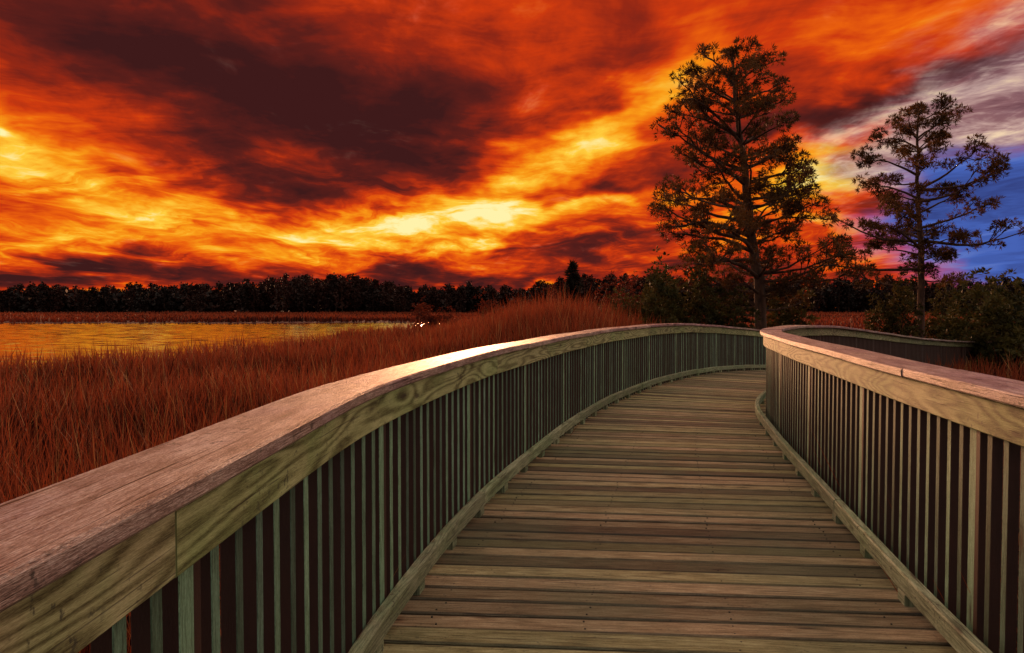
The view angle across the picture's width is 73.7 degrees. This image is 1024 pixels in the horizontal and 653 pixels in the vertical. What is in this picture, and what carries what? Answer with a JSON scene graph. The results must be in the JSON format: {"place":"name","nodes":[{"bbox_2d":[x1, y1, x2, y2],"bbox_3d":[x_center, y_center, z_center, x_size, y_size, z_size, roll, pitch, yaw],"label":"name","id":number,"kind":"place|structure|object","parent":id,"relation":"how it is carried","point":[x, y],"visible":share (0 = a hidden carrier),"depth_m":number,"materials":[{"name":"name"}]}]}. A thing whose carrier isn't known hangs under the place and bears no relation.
{"place":"outdoors","nodes":[
{"label":"outdoors","id":0,"kind":"place"},
{"bbox_2d":[0,322,422,372],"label":"pond water","id":1,"kind":"structure","parent":0,"point":[55,335],"depth_m":68.25,"materials":[{"name":"orange liquid"}]},
{"bbox_2d":[0,310,997,615],"bbox_3d":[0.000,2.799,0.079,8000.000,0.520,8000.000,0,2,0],"label":"ground","id":2,"kind":"structure","parent":0,"point":[200,322],"depth_m":119.67,"materials":[{"name":"soil"}]},
{"bbox_2d":[409,297,458,330],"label":"shrub","id":3,"kind":"object","parent":2,"relation":"on","point":[431,319],"visible":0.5,"depth_m":59.58,"materials":[{"name":"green plant"}]},
{"bbox_2d":[469,291,530,323],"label":"shrub","id":4,"kind":"object","parent":2,"relation":"on","point":[490,304],"visible":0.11,"depth_m":41.73,"materials":[{"name":"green plant"}]},
{"bbox_2d":[0,310,1016,335],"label":"distant marsh grass","id":5,"kind":"structure","parent":2,"relation":"on","point":[851,319],"depth_m":132.91,"materials":[{"name":"brown plant"}]},
{"bbox_2d":[0,280,1023,652],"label":"marsh grass","id":6,"kind":"structure","parent":2,"relation":"on","point":[196,404],"depth_m":15.43,"materials":[{"name":"brown plant"}]},
{"bbox_2d":[0,272,1023,312],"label":"distant woodland","id":7,"kind":"object","parent":2,"relation":"on","point":[330,293],"visible":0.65,"depth_m":248.93,"materials":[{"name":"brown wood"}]},
{"bbox_2d":[513,284,559,308],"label":"shrub","id":8,"kind":"object","parent":2,"relation":"on","point":[554,291],"visible":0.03,"depth_m":48.13,"materials":[{"name":"green plant"}]},
{"bbox_2d":[559,259,585,309],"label":"cedar tree","id":9,"kind":"object","parent":2,"relation":"on","point":[573,277],"visible":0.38,"depth_m":44.77,"materials":[{"name":"green plant"}]},
{"bbox_2d":[577,270,622,310],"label":"shrub","id":10,"kind":"object","parent":2,"relation":"on","point":[604,298],"visible":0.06,"depth_m":43.58,"materials":[{"name":"green plant"}]},
{"bbox_2d":[605,271,642,316],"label":"shrub","id":11,"kind":"object","parent":2,"relation":"on","point":[629,285],"visible":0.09,"depth_m":49.60,"materials":[{"name":"green plant"}]},
{"bbox_2d":[598,272,679,323],"bbox_3d":[6.988,-0.744,37.976,4.779,4.679,4.037,0,2,0],"label":"shrub","id":12,"kind":"object","parent":2,"relation":"on","point":[631,303],"visible":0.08,"depth_m":37.84,"materials":[{"name":"green plant"}]},
{"bbox_2d":[383,370,956,652],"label":"boardwalk","id":13,"kind":"structure","parent":2,"relation":"on","point":[693,514],"depth_m":3.76,"materials":[{"name":"brown wood"}]},
{"bbox_2d":[0,323,765,652],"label":"wooden railing","id":14,"kind":"object","parent":13,"relation":"on","point":[334,517],"visible":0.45,"depth_m":2.08,"materials":[{"name":"brown wood"}]},
{"bbox_2d":[755,325,1023,652],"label":"wooden railing","id":15,"kind":"object","parent":13,"relation":"on","point":[906,430],"visible":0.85,"depth_m":3.33,"materials":[{"name":"brown wood"}]},
{"bbox_2d":[635,246,715,324],"bbox_3d":[6.319,-0.619,26.988,3.257,5.233,3.467,1,2,38],"label":"shrub","id":16,"kind":"object","parent":2,"relation":"on","point":[652,304],"visible":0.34,"depth_m":26.68,"materials":[{"name":"green plant"}]},
{"bbox_2d":[678,245,761,328],"bbox_3d":[8.535,-0.700,28.005,3.874,5.248,3.626,0,2,0],"label":"shrub","id":17,"kind":"object","parent":2,"relation":"on","point":[729,315],"visible":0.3,"depth_m":27.67,"materials":[{"name":"green plant"}]},
{"bbox_2d":[646,35,874,329],"bbox_3d":[10.534,-5.254,29.496,9.643,14.434,8.344,0,2,0],"label":"pine tree","id":18,"kind":"object","parent":2,"relation":"on","point":[750,224],"visible":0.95,"depth_m":28.83,"materials":[{"name":"green plant"}]},
{"bbox_2d":[766,274,820,327],"bbox_3d":[13.352,-0.386,32.963,3.096,4.344,2.528,0,2,0],"label":"shrub","id":19,"kind":"object","parent":2,"relation":"on","point":[784,317],"visible":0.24,"depth_m":32.70,"materials":[{"name":"green plant"}]},
{"bbox_2d":[863,258,924,336],"bbox_3d":[19.558,-0.909,34.758,3.204,5.177,3.182,-1,2,-23],"label":"shrub","id":20,"kind":"object","parent":2,"relation":"on","point":[897,319],"visible":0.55,"depth_m":34.71,"materials":[{"name":"green plant"}]},
{"bbox_2d":[818,92,1023,337],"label":"pine tree","id":21,"kind":"object","parent":2,"relation":"on","point":[897,208],"visible":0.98,"depth_m":35.21,"materials":[{"name":"green plant"}]},
{"bbox_2d":[912,272,962,338],"bbox_3d":[23.875,-0.706,37.850,3.147,4.682,3.058,-1,2,-36],"label":"shrub","id":22,"kind":"object","parent":2,"relation":"on","point":[930,331],"visible":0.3,"depth_m":37.88,"materials":[{"name":"green plant"}]},
{"bbox_2d":[933,267,1023,374],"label":"shrub","id":23,"kind":"object","parent":2,"relation":"on","point":[1007,340],"visible":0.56,"depth_m":21.46,"materials":[{"name":"green plant"}]},
{"bbox_2d":[969,269,1023,341],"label":"shrub","id":24,"kind":"object","parent":2,"relation":"on","point":[1017,278],"visible":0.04,"depth_m":24.02,"materials":[{"name":"green plant"}]},
{"bbox_2d":[0,0,1023,307],"label":"sky","id":25,"kind":"structure","parent":0,"point":[415,144],"materials":[{"name":"orange"}]}
]}

